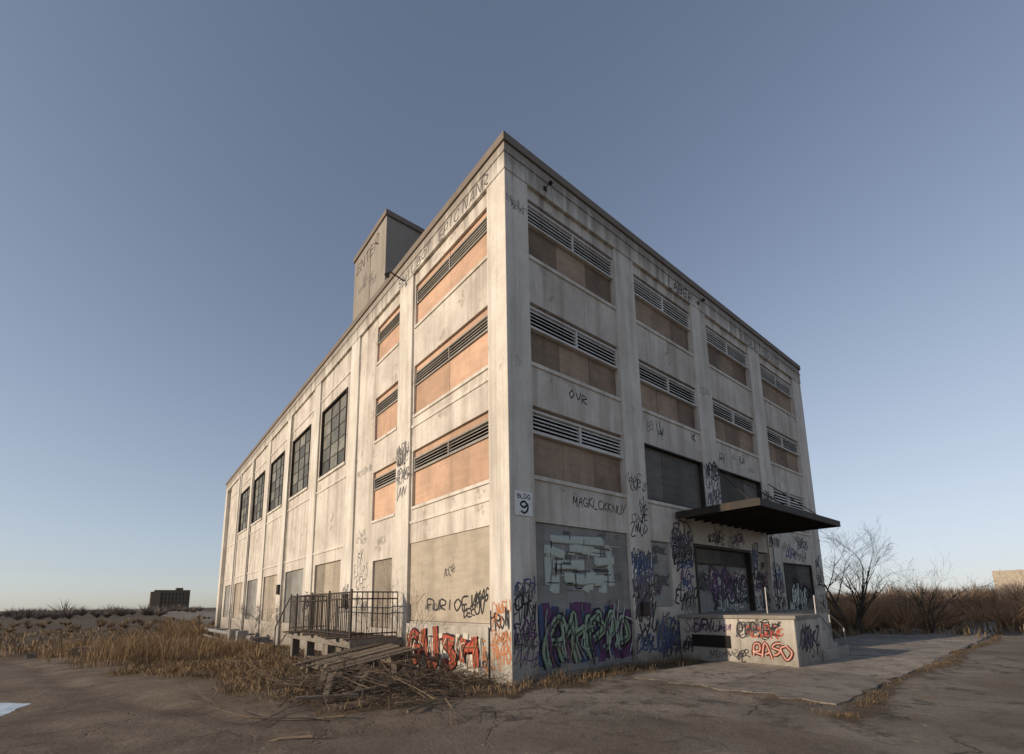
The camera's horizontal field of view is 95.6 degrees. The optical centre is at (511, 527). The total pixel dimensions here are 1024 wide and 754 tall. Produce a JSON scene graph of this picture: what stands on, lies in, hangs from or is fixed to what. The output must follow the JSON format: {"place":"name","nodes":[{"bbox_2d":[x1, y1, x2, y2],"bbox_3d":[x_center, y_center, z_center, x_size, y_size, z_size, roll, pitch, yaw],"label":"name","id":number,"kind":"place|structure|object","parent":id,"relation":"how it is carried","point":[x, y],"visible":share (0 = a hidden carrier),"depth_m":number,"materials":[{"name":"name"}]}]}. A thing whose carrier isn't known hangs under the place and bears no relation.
{"place":"outdoors","nodes":[
{"label":"outdoors","id":0,"kind":"place"},
{"bbox_2d":[0,600,1023,753],"bbox_3d":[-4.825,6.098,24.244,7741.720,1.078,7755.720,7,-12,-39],"label":"ground","id":1,"kind":"structure","parent":0,"point":[100,713],"depth_m":6.72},
{"bbox_2d":[0,703,31,715],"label":"icy puddle","id":2,"kind":"object","parent":1,"relation":"on","point":[6,708],"visible":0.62,"depth_m":7.91,"materials":[{"name":"white ice"}]},
{"bbox_2d":[0,612,270,660],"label":"roadside scrub","id":3,"kind":"object","parent":1,"relation":"on","point":[189,624],"visible":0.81,"depth_m":41.38,"materials":[{"name":"plant"}]},
{"bbox_2d":[149,588,189,611],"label":"distant apartment block","id":4,"kind":"structure","parent":1,"relation":"on","point":[178,596],"depth_m":239.55,"materials":[{"name":"concrete"}]},
{"bbox_2d":[160,593,187,610],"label":"block windows","id":5,"kind":"structure","parent":4,"relation":"in","point":[162,593],"depth_m":240.30,"materials":[{"name":"glass"}]},
{"bbox_2d":[203,626,270,643],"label":"utility pipes","id":6,"kind":"object","parent":1,"relation":"on","point":[237,633],"visible":0.49,"depth_m":26.25,"materials":[{"name":"white metal"}]},
{"bbox_2d":[224,594,289,653],"bbox_3d":[-9.886,3.827,18.326,2.432,2.393,2.105,-4,-10,18],"label":"leafless sapling","id":7,"kind":"object","parent":1,"relation":"on","point":[256,623],"visible":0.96,"depth_m":18.35,"materials":[{"name":"brown plant"}]},
{"bbox_2d":[286,639,331,694],"bbox_3d":[-3.660,2.595,8.458,0.719,1.050,1.330,1,-10,-14],"label":"leafless sapling","id":8,"kind":"object","parent":1,"relation":"on","point":[318,669],"visible":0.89,"depth_m":8.29,"materials":[{"name":"brown plant"}]},
{"bbox_2d":[221,629,405,699],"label":"side loading platform","id":9,"kind":"structure","parent":1,"relation":"on","point":[310,639],"depth_m":12.79,"materials":[{"name":"concrete"}]},
{"bbox_2d":[273,589,397,653],"bbox_3d":[-6.211,3.415,15.469,1.342,2.420,7.996,7,-12,-39],"label":"iron railing","id":10,"kind":"object","parent":9,"relation":"on","point":[312,601],"visible":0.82,"depth_m":13.49,"materials":[{"name":"metal"}]},
{"bbox_2d":[306,584,402,639],"bbox_3d":[-4.213,2.625,12.492,2.676,2.210,1.593,7,-12,-39],"label":"leafless sapling","id":11,"kind":"object","parent":1,"relation":"on","point":[359,609],"visible":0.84,"depth_m":12.53,"materials":[{"name":"brown plant"}]},
{"bbox_2d":[294,643,420,694],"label":"broken timber deck","id":12,"kind":"structure","parent":1,"relation":"on","point":[366,657],"depth_m":10.46,"materials":[{"name":"wood"}]},
{"bbox_2d":[367,560,431,665],"bbox_3d":[-2.852,2.308,12.313,1.975,2.824,3.027,-3,-9,10],"label":"leafless sapling","id":13,"kind":"object","parent":1,"relation":"on","point":[398,618],"visible":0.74,"depth_m":11.98,"materials":[{"name":"brown plant"}]},
{"bbox_2d":[128,613,797,753],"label":"brush pile","id":14,"kind":"object","parent":1,"relation":"on","point":[387,677],"visible":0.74,"depth_m":8.51,"materials":[{"name":"brown wood"}]},
{"bbox_2d":[219,491,761,635],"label":"wall","id":15,"kind":"structure","parent":1,"relation":"on","point":[225,566],"depth_m":40.15,"materials":[{"name":"white paint"}]},
{"bbox_2d":[228,416,292,643],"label":"drain pipes","id":16,"kind":"object","parent":15,"relation":"attached to","point":[248,539],"visible":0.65,"depth_m":30.76,"materials":[{"name":"grey metal"}]},
{"bbox_2d":[226,141,800,492],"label":"parapet","id":17,"kind":"structure","parent":15,"relation":"on","point":[557,200],"depth_m":14.45,"materials":[{"name":"white paint"}]},
{"bbox_2d":[399,174,487,287],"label":"grey graffiti spray","id":18,"kind":"object","parent":17,"relation":"attached to","point":[454,220],"visible":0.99,"depth_m":12.62,"materials":[{"name":"paint"}]},
{"bbox_2d":[226,130,800,485],"bbox_3d":[-6.040,-7.250,32.598,18.340,3.160,40.840,7,-12,-39],"label":"coping","id":19,"kind":"object","parent":17,"relation":"on","point":[512,142],"visible":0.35,"depth_m":15.09,"materials":[{"name":"concrete"}]},
{"bbox_2d":[668,277,691,302],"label":"black graffiti spray","id":20,"kind":"object","parent":17,"relation":"attached to","point":[680,290],"visible":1,"depth_m":15.81,"materials":[{"name":"black paint"}]},
{"bbox_2d":[740,333,776,364],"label":"grey graffiti spray","id":21,"kind":"object","parent":17,"relation":"attached to","point":[762,351],"visible":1,"depth_m":19.82,"materials":[{"name":"grey paint"}]},
{"bbox_2d":[224,148,809,680],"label":"sills and ledges","id":22,"kind":"structure","parent":15,"relation":"attached to","point":[476,632],"depth_m":12.70,"materials":[{"name":"white paint"}]},
{"bbox_2d":[220,188,817,680],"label":"infill walls","id":23,"kind":"structure","parent":15,"relation":"on","point":[462,306],"depth_m":14.48,"materials":[{"name":"white paint"}]},
{"bbox_2d":[374,212,488,519],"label":"ply panels","id":24,"kind":"object","parent":23,"relation":"attached to","point":[466,467],"visible":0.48,"depth_m":12.54,"materials":[{"name":"orange wood"}]},
{"bbox_2d":[374,216,488,490],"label":"grey louvres","id":25,"kind":"object","parent":24,"relation":"attached to","point":[478,233],"visible":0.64,"depth_m":12.78,"materials":[{"name":"paint"}]},
{"bbox_2d":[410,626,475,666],"bbox_3d":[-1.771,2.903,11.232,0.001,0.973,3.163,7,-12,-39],"label":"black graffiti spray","id":26,"kind":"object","parent":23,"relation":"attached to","point":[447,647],"visible":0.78,"depth_m":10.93,"materials":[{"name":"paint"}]},
{"bbox_2d":[407,626,479,671],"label":"graffiti spray","id":27,"kind":"object","parent":23,"relation":"attached to","point":[449,644],"depth_m":11.06,"materials":[{"name":"red paint"}]},
{"bbox_2d":[405,631,483,672],"bbox_3d":[-1.745,2.963,11.246,0.014,0.863,3.646,7,-12,-39],"label":"graffiti","id":28,"kind":"object","parent":27,"relation":"attached to","point":[465,636],"visible":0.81,"depth_m":10.64,"materials":[{"name":"white paint"}]},
{"bbox_2d":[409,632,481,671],"bbox_3d":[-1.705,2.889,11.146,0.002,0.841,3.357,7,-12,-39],"label":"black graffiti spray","id":29,"kind":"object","parent":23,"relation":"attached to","point":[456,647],"visible":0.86,"depth_m":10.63,"materials":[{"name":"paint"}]},
{"bbox_2d":[411,637,464,658],"bbox_3d":[-1.874,3.007,11.338,0.002,0.646,2.593,7,-12,-39],"label":"graffiti","id":30,"kind":"object","parent":29,"relation":"attached to","point":[443,645],"visible":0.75,"depth_m":11.06,"materials":[{"name":"white paint"}]},
{"bbox_2d":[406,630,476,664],"bbox_3d":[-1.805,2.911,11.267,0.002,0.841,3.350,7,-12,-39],"label":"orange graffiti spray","id":31,"kind":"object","parent":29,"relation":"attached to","point":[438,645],"visible":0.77,"depth_m":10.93,"materials":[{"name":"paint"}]},
{"bbox_2d":[418,638,472,665],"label":"red graffiti spray","id":32,"kind":"object","parent":23,"relation":"attached to","point":[450,650],"visible":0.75,"depth_m":10.79,"materials":[{"name":"paint"}]},
{"bbox_2d":[473,640,487,674],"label":"orange graffiti spray","id":33,"kind":"object","parent":23,"relation":"attached to","point":[484,649],"visible":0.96,"depth_m":9.86,"materials":[{"name":"orange paint"}]},
{"bbox_2d":[482,651,487,666],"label":"black graffiti spray","id":34,"kind":"object","parent":23,"relation":"attached to","point":[486,655],"visible":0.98,"depth_m":9.82,"materials":[{"name":"paint"}]},
{"bbox_2d":[233,526,770,627],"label":"ply panels","id":35,"kind":"object","parent":23,"relation":"on","point":[467,554],"visible":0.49,"depth_m":12.02,"materials":[{"name":"beige wood"}]},
{"bbox_2d":[425,564,454,610],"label":"grey graffiti spray","id":36,"kind":"object","parent":35,"relation":"attached to","point":[444,576],"visible":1,"depth_m":11.62,"materials":[{"name":"grey paint"}]},
{"bbox_2d":[427,587,488,617],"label":"black graffiti spray","id":37,"kind":"object","parent":35,"relation":"attached to","point":[480,598],"visible":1,"depth_m":10.60,"materials":[{"name":"black paint"}]},
{"bbox_2d":[224,522,804,675],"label":"board panels","id":38,"kind":"object","parent":23,"relation":"on","point":[568,595],"visible":0.45,"depth_m":11.76,"materials":[{"name":"wood"}]},
{"bbox_2d":[543,534,612,593],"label":"pale graffiti spray","id":39,"kind":"object","parent":38,"relation":"attached to","point":[580,544],"visible":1,"depth_m":10.96,"materials":[{"name":"paint"}]},
{"bbox_2d":[543,542,614,594],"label":"pale graffiti spray","id":40,"kind":"object","parent":38,"relation":"attached to","point":[572,573],"visible":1,"depth_m":10.97,"materials":[{"name":"paint"}]},
{"bbox_2d":[547,539,610,589],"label":"black graffiti spray","id":41,"kind":"object","parent":38,"relation":"attached to","point":[574,571],"visible":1,"depth_m":10.72,"materials":[{"name":"black paint"}]},
{"bbox_2d":[537,605,622,667],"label":"blue graffiti spray","id":42,"kind":"object","parent":38,"relation":"attached to","point":[541,627],"visible":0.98,"depth_m":10.11,"materials":[{"name":"paint"}]},
{"bbox_2d":[553,545,620,589],"bbox_3d":[1.872,0.960,11.171,2.449,1.113,0.002,7,-12,-39],"label":"graffiti","id":43,"kind":"object","parent":38,"relation":"attached to","point":[576,565],"visible":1,"depth_m":10.79,"materials":[{"name":"grey paint"}]},
{"bbox_2d":[548,602,632,665],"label":"purple graffiti spray","id":44,"kind":"object","parent":38,"relation":"attached to","point":[579,617],"visible":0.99,"depth_m":10.78,"materials":[{"name":"paint"}]},
{"bbox_2d":[541,572,767,661],"bbox_3d":[5.144,2.364,13.647,11.660,2.384,0.012,7,-12,-39],"label":"purple graffiti spray","id":45,"kind":"object","parent":38,"relation":"attached to","point":[586,607],"visible":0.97,"depth_m":10.99,"materials":[{"name":"purple paint"}]},
{"bbox_2d":[699,573,748,609],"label":"black graffiti spray","id":46,"kind":"object","parent":38,"relation":"attached to","point":[726,594],"visible":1,"depth_m":15.52,"materials":[{"name":"black paint"}]},
{"bbox_2d":[699,571,748,602],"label":"grey graffiti spray","id":47,"kind":"object","parent":38,"relation":"attached to","point":[708,589],"visible":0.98,"depth_m":14.91,"materials":[{"name":"grey paint"}]},
{"bbox_2d":[706,570,744,608],"bbox_3d":[7.207,2.076,15.513,2.735,1.333,0.004,7,-12,-39],"label":"graffiti","id":48,"kind":"object","parent":38,"relation":"attached to","point":[736,605],"visible":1,"depth_m":15.83,"materials":[{"name":"paint"}]},
{"bbox_2d":[708,565,747,600],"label":"purple graffiti spray","id":49,"kind":"object","parent":38,"relation":"attached to","point":[715,583],"visible":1,"depth_m":15.33,"materials":[{"name":"purple paint"}]},
{"bbox_2d":[714,575,746,611],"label":"pale graffiti spray","id":50,"kind":"object","parent":38,"relation":"attached to","point":[719,579],"visible":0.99,"depth_m":15.38,"materials":[{"name":"grey paint"}]},
{"bbox_2d":[238,387,816,612],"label":"window frames","id":51,"kind":"structure","parent":23,"relation":"attached to","point":[750,580],"depth_m":19.14,"materials":[{"name":"metal"}]},
{"bbox_2d":[240,394,345,530],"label":"glass panels","id":52,"kind":"object","parent":51,"relation":"attached to","point":[334,438],"visible":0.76,"depth_m":22.82,"materials":[{"name":"grey glass"}]},
{"bbox_2d":[644,447,813,608],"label":"ply panels","id":53,"kind":"object","parent":51,"relation":"attached to","point":[671,479],"visible":0.45,"depth_m":14.95,"materials":[{"name":"black wood"}]},
{"bbox_2d":[545,609,594,668],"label":"green graffiti spray","id":54,"kind":"object","parent":23,"relation":"attached to","point":[573,638],"visible":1,"depth_m":10.53,"materials":[{"name":"green paint"}]},
{"bbox_2d":[550,533,609,578],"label":"grey graffiti spray","id":55,"kind":"object","parent":23,"relation":"attached to","point":[606,549],"visible":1,"depth_m":11.01,"materials":[{"name":"grey paint"}]},
{"bbox_2d":[544,607,624,663],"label":"purple graffiti spray","id":56,"kind":"object","parent":23,"relation":"attached to","point":[550,641],"visible":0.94,"depth_m":10.13,"materials":[{"name":"paint"}]},
{"bbox_2d":[540,608,630,669],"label":"green graffiti spray","id":57,"kind":"object","parent":23,"relation":"attached to","point":[580,628],"visible":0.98,"depth_m":10.69,"materials":[{"name":"green paint"}]},
{"bbox_2d":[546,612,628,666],"bbox_3d":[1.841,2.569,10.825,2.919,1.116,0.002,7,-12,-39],"label":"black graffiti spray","id":58,"kind":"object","parent":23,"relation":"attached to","point":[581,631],"visible":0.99,"depth_m":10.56,"materials":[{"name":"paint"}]},
{"bbox_2d":[553,601,632,668],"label":"black graffiti spray","id":59,"kind":"object","parent":23,"relation":"attached to","point":[624,618],"visible":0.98,"depth_m":10.81,"materials":[{"name":"black paint"}]},
{"bbox_2d":[562,599,633,659],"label":"pale graffiti spray","id":60,"kind":"object","parent":23,"relation":"attached to","point":[610,631],"visible":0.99,"depth_m":11.40,"materials":[{"name":"paint"}]},
{"bbox_2d":[507,194,784,654],"bbox_3d":[5.231,-2.074,14.356,13.673,10.603,0.004,7,-12,-39],"label":"grey graffiti spray","id":61,"kind":"object","parent":23,"relation":"attached to","point":[712,501],"visible":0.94,"depth_m":12.27,"materials":[{"name":"grey paint"}]},
{"bbox_2d":[514,551,782,653],"bbox_3d":[5.297,2.134,13.670,13.583,2.712,0.003,7,-12,-39],"label":"blue graffiti spray","id":62,"kind":"object","parent":23,"relation":"attached to","point":[646,567],"visible":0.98,"depth_m":12.19,"materials":[{"name":"blue paint"}]},
{"bbox_2d":[528,228,797,492],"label":"ply panels","id":63,"kind":"object","parent":23,"relation":"attached to","point":[559,461],"visible":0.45,"depth_m":12.47,"materials":[{"name":"brown wood"}]},
{"bbox_2d":[528,203,805,510],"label":"white louvres","id":64,"kind":"object","parent":23,"relation":"attached to","point":[572,239],"visible":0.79,"depth_m":13.02,"materials":[{"name":"paint"}]},
{"bbox_2d":[513,461,825,657],"bbox_3d":[6.970,0.827,15.321,18.056,6.158,0.054,7,-12,-39],"label":"graffiti spray","id":65,"kind":"object","parent":23,"relation":"attached to","point":[525,605],"depth_m":12.71,"materials":[{"name":"black paint"}]},
{"bbox_2d":[514,579,781,668],"bbox_3d":[5.293,2.430,13.615,13.622,2.140,0.004,7,-12,-39],"label":"purple graffiti spray","id":66,"kind":"object","parent":65,"relation":"attached to","point":[531,633],"visible":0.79,"depth_m":9.54,"materials":[{"name":"paint"}]},
{"bbox_2d":[563,531,811,608],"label":"black graffiti spray","id":67,"kind":"object","parent":23,"relation":"attached to","point":[807,590],"visible":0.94,"depth_m":18.97,"materials":[{"name":"black paint"}]},
{"bbox_2d":[569,390,807,608],"bbox_3d":[7.175,0.029,15.717,14.835,6.026,0.044,7,-12,-39],"label":"graffiti spray","id":68,"kind":"object","parent":23,"relation":"attached to","point":[799,544],"depth_m":13.06,"materials":[{"name":"black paint"}]},
{"bbox_2d":[647,420,753,472],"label":"grey graffiti spray","id":69,"kind":"object","parent":23,"relation":"attached to","point":[653,427],"visible":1,"depth_m":13.72,"materials":[{"name":"grey paint"}]},
{"bbox_2d":[656,531,757,653],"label":"blue graffiti spray","id":70,"kind":"object","parent":23,"relation":"attached to","point":[683,565],"visible":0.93,"depth_m":13.08,"materials":[{"name":"blue paint"}]},
{"bbox_2d":[661,532,760,653],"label":"purple graffiti spray","id":71,"kind":"object","parent":23,"relation":"attached to","point":[682,571],"visible":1,"depth_m":13.89,"materials":[{"name":"purple paint"}]},
{"bbox_2d":[663,528,761,660],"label":"black graffiti spray","id":72,"kind":"object","parent":23,"relation":"attached to","point":[758,577],"visible":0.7,"depth_m":13.71,"materials":[{"name":"black paint"}]},
{"bbox_2d":[786,543,807,558],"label":"blue graffiti spray","id":73,"kind":"object","parent":23,"relation":"attached to","point":[790,555],"visible":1,"depth_m":19.05,"materials":[{"name":"blue paint"}]},
{"bbox_2d":[790,585,807,608],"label":"pale graffiti spray","id":74,"kind":"object","parent":23,"relation":"attached to","point":[795,597],"visible":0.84,"depth_m":18.99,"materials":[{"name":"grey paint"}]},
{"bbox_2d":[215,168,827,685],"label":"pilasters","id":75,"kind":"object","parent":15,"relation":"attached to","point":[513,536],"visible":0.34,"depth_m":12.90,"materials":[{"name":"white paint"}]},
{"bbox_2d":[228,441,409,624],"bbox_3d":[-12.252,2.329,24.384,0.003,6.105,29.464,7,-12,-39],"label":"grey graffiti spray","id":76,"kind":"object","parent":75,"relation":"attached to","point":[399,454],"visible":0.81,"depth_m":13.94,"materials":[{"name":"grey paint"}]},
{"bbox_2d":[241,457,509,644],"bbox_3d":[-9.261,1.714,20.829,0.072,6.077,29.117,7,-12,-39],"label":"graffiti spray","id":77,"kind":"object","parent":75,"relation":"attached to","point":[506,621],"depth_m":14.16,"materials":[{"name":"black paint"}]},
{"bbox_2d":[490,599,511,670],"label":"orange graffiti spray","id":78,"kind":"object","parent":75,"relation":"attached to","point":[495,644],"visible":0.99,"depth_m":9.53,"materials":[{"name":"orange paint"}]},
{"bbox_2d":[514,490,532,516],"bbox_3d":[0.248,-0.503,9.930,0.490,0.530,0.024,7,-12,-39],"label":"building number sign","id":79,"kind":"object","parent":75,"relation":"attached to","point":[523,502],"visible":1,"depth_m":9.91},
{"bbox_2d":[676,464,840,534],"bbox_3d":[8.239,-1.138,15.119,6.814,2.093,2.390,7,-12,-39],"label":"entrance canopy","id":80,"kind":"object","parent":75,"relation":"attached to","point":[762,515],"visible":1,"depth_m":14.13,"materials":[{"name":"metal"}]},
{"bbox_2d":[276,180,779,615],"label":"conduits and lamps","id":81,"kind":"object","parent":15,"relation":"attached to","point":[645,608],"visible":0.95,"depth_m":14.60,"materials":[{"name":"metal"}]},
{"bbox_2d":[378,212,801,508],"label":"dark recesses","id":82,"kind":"object","parent":15,"relation":"attached to","point":[539,418],"visible":0.27,"depth_m":12.57,"materials":[{"name":"black"}]},
{"bbox_3d":[-6.003,-5.346,32.281,17.640,0.100,40.120,7,-12,-39],"label":"flat roof","id":83,"kind":"object","parent":15,"relation":"on","visible":0},
{"bbox_2d":[353,216,420,320],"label":"stair tower","id":84,"kind":"structure","parent":83,"relation":"on","point":[396,240],"depth_m":17.09,"materials":[{"name":"white paint"}]},
{"bbox_2d":[359,271,375,293],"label":"grey graffiti spray","id":85,"kind":"object","parent":84,"relation":"attached to","point":[365,280],"visible":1,"depth_m":17.85,"materials":[{"name":"grey paint"}]},
{"bbox_2d":[357,233,378,274],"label":"black graffiti spray","id":86,"kind":"object","parent":84,"relation":"attached to","point":[367,254],"visible":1,"depth_m":17.92,"materials":[{"name":"black paint"}]},
{"bbox_2d":[15,644,988,753],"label":"concrete rubble","id":87,"kind":"object","parent":1,"relation":"on","point":[34,655],"visible":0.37,"depth_m":19.41,"materials":[{"name":"grey concrete"}]},
{"bbox_2d":[0,611,1023,753],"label":"dry grass","id":88,"kind":"structure","parent":1,"relation":"on","point":[148,648],"depth_m":15.37,"materials":[{"name":"plant"}]},
{"bbox_2d":[0,580,1023,619],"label":"distant tree line","id":89,"kind":"object","parent":1,"relation":"on","point":[70,613],"visible":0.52,"depth_m":137.48,"materials":[{"name":"brown plant"}]},
{"bbox_2d":[541,632,585,680],"bbox_3d":[0.962,2.620,9.432,0.875,1.042,0.995,1,-9,-10],"label":"leafless sapling","id":90,"kind":"object","parent":1,"relation":"on","point":[567,653],"visible":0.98,"depth_m":9.37,"materials":[{"name":"brown plant"}]},
{"bbox_2d":[614,633,645,668],"bbox_3d":[2.889,2.904,10.886,0.682,0.927,0.927,-9,-12,39],"label":"leafless sapling","id":91,"kind":"object","parent":1,"relation":"on","point":[634,654],"visible":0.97,"depth_m":10.84,"materials":[{"name":"brown plant"}]},
{"bbox_2d":[679,587,849,666],"bbox_3d":[8.308,2.857,14.093,6.850,2.018,3.030,7,-12,-39],"label":"loading dock","id":92,"kind":"object","parent":1,"relation":"on","point":[793,637],"visible":0.99,"depth_m":11.82,"materials":[{"name":"white paint"}]},
{"bbox_2d":[632,621,1005,704],"bbox_3d":[16.225,4.421,18.461,32.528,0.178,3.838,7,-12,-39],"label":"concrete apron","id":93,"kind":"object","parent":1,"relation":"on","point":[832,682],"visible":0.51,"depth_m":10.32,"materials":[{"name":"grey concrete"}]},
{"bbox_2d":[811,515,916,632],"bbox_3d":[14.179,2.158,20.999,5.854,5.354,5.229,-6,-11,30],"label":"bare tree","id":94,"kind":"object","parent":1,"relation":"on","point":[860,611],"visible":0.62,"depth_m":20.48,"materials":[{"name":"brown plant"}]},
{"bbox_2d":[874,553,958,628],"bbox_3d":[19.386,3.069,22.731,2.930,3.978,3.920,-4,-10,18],"label":"bare tree","id":95,"kind":"object","parent":1,"relation":"on","point":[913,593],"visible":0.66,"depth_m":22.17,"materials":[{"name":"brown plant"}]},
{"bbox_2d":[826,578,1023,631],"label":"dry shrub thicket","id":96,"kind":"object","parent":1,"relation":"on","point":[874,615],"visible":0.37,"depth_m":22.45,"materials":[{"name":"brown plant"}]},
{"bbox_2d":[879,568,1022,632],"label":"bare tree","id":97,"kind":"object","parent":1,"relation":"on","point":[922,605],"visible":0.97,"depth_m":20.15,"materials":[{"name":"brown plant"}]},
{"bbox_2d":[977,572,1023,609],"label":"bare tree","id":98,"kind":"object","parent":1,"relation":"on","point":[1018,596],"visible":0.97,"depth_m":21.44,"materials":[{"name":"brown plant"}]},
{"bbox_2d":[992,570,1023,598],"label":"distant low building","id":99,"kind":"structure","parent":1,"relation":"on","point":[1014,575],"depth_m":172.17,"materials":[{"name":"beige concrete"}]},
{"bbox_2d":[0,0,1023,610],"label":"sky","id":100,"kind":"structure","parent":0,"point":[191,191],"materials":[{"name":"blue"}]}
]}

